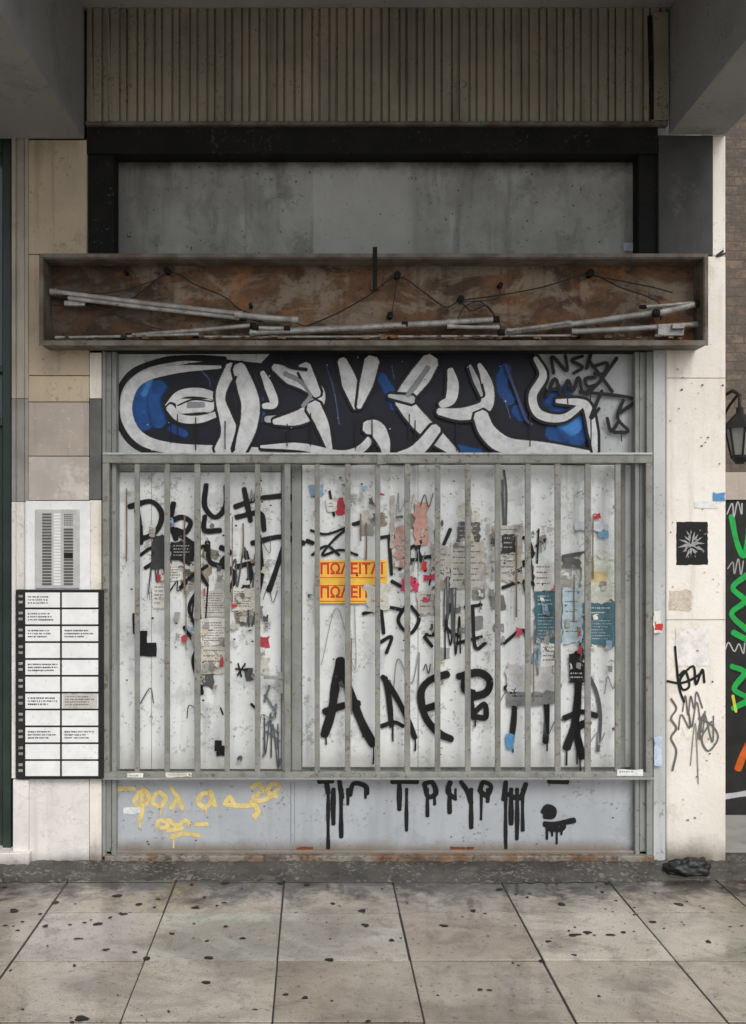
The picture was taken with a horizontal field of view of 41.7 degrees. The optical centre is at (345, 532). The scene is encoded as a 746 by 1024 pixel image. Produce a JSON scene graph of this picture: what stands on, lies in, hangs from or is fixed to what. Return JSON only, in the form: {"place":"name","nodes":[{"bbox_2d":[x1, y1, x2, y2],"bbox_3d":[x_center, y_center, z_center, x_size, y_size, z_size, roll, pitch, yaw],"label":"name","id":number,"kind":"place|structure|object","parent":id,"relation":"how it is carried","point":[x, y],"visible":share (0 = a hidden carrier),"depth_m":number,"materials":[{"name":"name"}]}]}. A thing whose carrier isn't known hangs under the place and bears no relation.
{"place":"outdoors","nodes":[
{"label":"outdoors","id":0,"kind":"place"},
{"bbox_2d":[0,815,745,1023],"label":"pavement","id":1,"kind":"structure","parent":0,"point":[102,941],"depth_m":4.06,"materials":[{"name":"grey concrete"}]},
{"bbox_2d":[0,845,31,864],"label":"door step","id":2,"kind":"object","parent":1,"relation":"on","point":[9,856],"depth_m":4.95,"materials":[{"name":"white stone"}]},
{"bbox_2d":[0,139,14,847],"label":"frame","id":3,"kind":"object","parent":2,"relation":"on","point":[6,367],"visible":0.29,"depth_m":5.03,"materials":[{"name":"green paint"}]},
{"bbox_2d":[0,427,2,844],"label":"panel","id":4,"kind":"object","parent":3,"relation":"attached to","point":[1,635],"visible":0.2,"depth_m":5.07,"materials":[{"name":"green paint"}]},
{"bbox_2d":[0,155,2,365],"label":"green entrance door","id":5,"kind":"structure","parent":3,"relation":"attached to","point":[1,260],"depth_m":5.08,"materials":[{"name":"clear glass"}]},
{"bbox_2d":[0,374,2,417],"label":"glass","id":6,"kind":"object","parent":3,"relation":"attached to","point":[1,395],"visible":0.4,"depth_m":5.08,"materials":[{"name":"grey glass"}]},
{"bbox_2d":[12,138,102,860],"bbox_3d":[-1.476,-0.166,5.140,0.453,3.739,0.320,0,0,0],"label":"stone pilaster","id":7,"kind":"object","parent":1,"relation":"on","point":[56,425],"visible":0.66,"depth_m":5.00,"materials":[{"name":"white stone"}]},
{"bbox_2d":[0,0,83,138],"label":"beam","id":8,"kind":"structure","parent":7,"relation":"on","point":[41,69],"depth_m":4.54,"materials":[{"name":"concrete"}]},
{"bbox_2d":[26,501,89,588],"bbox_3d":[-1.466,0.071,4.988,0.326,0.460,0.022,0,0,0],"label":"door intercom","id":9,"kind":"object","parent":7,"relation":"attached to","point":[57,544],"depth_m":4.98,"materials":[{"name":"metal"}]},
{"bbox_2d":[16,589,103,778],"bbox_3d":[-1.453,0.771,4.978,0.442,0.960,0.042,0,0,0],"label":"nameplate directory","id":10,"kind":"object","parent":7,"relation":"attached to","point":[59,683],"visible":1,"depth_m":4.96,"materials":[{"name":"black plastic"},{"name":"paper"}]},
{"bbox_2d":[85,8,668,861],"bbox_3d":[0.158,-0.482,5.133,2.974,4.365,0.334,0,0,0],"label":"closed shop front","id":11,"kind":"object","parent":1,"relation":"on","point":[367,130],"visible":0.91,"depth_m":5.08,"materials":[{"name":"paint"}]},
{"bbox_2d":[320,560,386,602],"bbox_3d":[0.030,0.258,5.086,0.366,0.224,0.002,0,0,0],"label":"for sale sign","id":12,"kind":"object","parent":11,"relation":"attached to","point":[332,575],"visible":0.84,"depth_m":5.09,"materials":[{"name":"yellow paper"}]},
{"bbox_2d":[39,247,707,349],"bbox_3d":[0.137,-1.166,4.915,3.307,0.486,0.161,0,0,0],"label":"rusted sign box","id":13,"kind":"object","parent":11,"relation":"attached to","point":[374,300],"visible":1,"depth_m":4.98,"materials":[{"name":"brown metal"}]},
{"bbox_2d":[101,453,662,779],"bbox_3d":[0.185,0.428,5.014,2.860,1.666,0.072,0,0,0],"label":"security grille","id":14,"kind":"object","parent":11,"relation":"attached to","point":[437,459],"visible":1,"depth_m":5.00,"materials":[{"name":"metal"}]},
{"bbox_2d":[658,120,668,135],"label":"back wall","id":15,"kind":"structure","parent":1,"relation":"on","point":[663,131],"depth_m":5.32,"materials":[{"name":"concrete"}]},
{"bbox_2d":[662,857,710,875],"bbox_3d":[1.694,1.645,4.858,0.245,0.080,0.133,0,0,0],"label":"black rag","id":16,"kind":"object","parent":1,"relation":"on","point":[687,866],"visible":1,"depth_m":4.82,"materials":[{"name":"black fabric"}]},
{"bbox_2d":[653,135,725,860],"bbox_3d":[1.756,-0.163,5.422,0.368,3.726,0.857,0,0,0],"label":"plaster pilaster","id":17,"kind":"object","parent":1,"relation":"on","point":[689,582],"visible":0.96,"depth_m":5.00,"materials":[{"name":"paint"}]},
{"bbox_2d":[669,0,745,134],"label":"beam","id":18,"kind":"structure","parent":17,"relation":"on","point":[707,67],"depth_m":4.61,"materials":[{"name":"concrete"}]},
{"bbox_2d":[725,500,745,814],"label":"shutter wall","id":19,"kind":"structure","parent":1,"relation":"on","point":[735,735],"depth_m":5.88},
{"bbox_2d":[725,472,745,499],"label":"sign band","id":20,"kind":"object","parent":19,"relation":"on","point":[735,485],"depth_m":5.86,"materials":[{"name":"stone"}]},
{"bbox_2d":[725,501,745,799],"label":"shutter graffiti","id":21,"kind":"object","parent":19,"relation":"attached to","point":[738,622],"visible":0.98,"depth_m":5.87,"materials":[{"name":"paint"}]},
{"bbox_2d":[713,113,745,471],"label":"brick wall","id":22,"kind":"structure","parent":0,"point":[735,256],"depth_m":5.88,"materials":[{"name":"brown brick"}]},
{"bbox_2d":[725,389,745,463],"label":"wall lantern","id":23,"kind":"object","parent":22,"relation":"attached to","point":[735,429],"depth_m":5.51,"materials":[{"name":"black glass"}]},
{"bbox_3d":[-4.967,-2.335,4.000,4.067,0.657,2.000,0,0,0],"label":"beam","id":24,"kind":"object","parent":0,"visible":0},
{"bbox_2d":[79,0,674,14],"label":"storeys","id":25,"kind":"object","parent":24,"relation":"on","point":[380,4],"depth_m":4.95,"materials":[{"name":"concrete"}]},
{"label":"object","id":26,"kind":"object","parent":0,"visible":0},
{"bbox_2d":[32,15,86,139],"bbox_3d":[-2.725,-2.378,5.155,2.766,0.554,0.290,0,0,0],"label":"wall over door","id":27,"kind":"structure","parent":26,"relation":"on","point":[85,132],"depth_m":5.03,"materials":[{"name":"concrete"}]}
]}

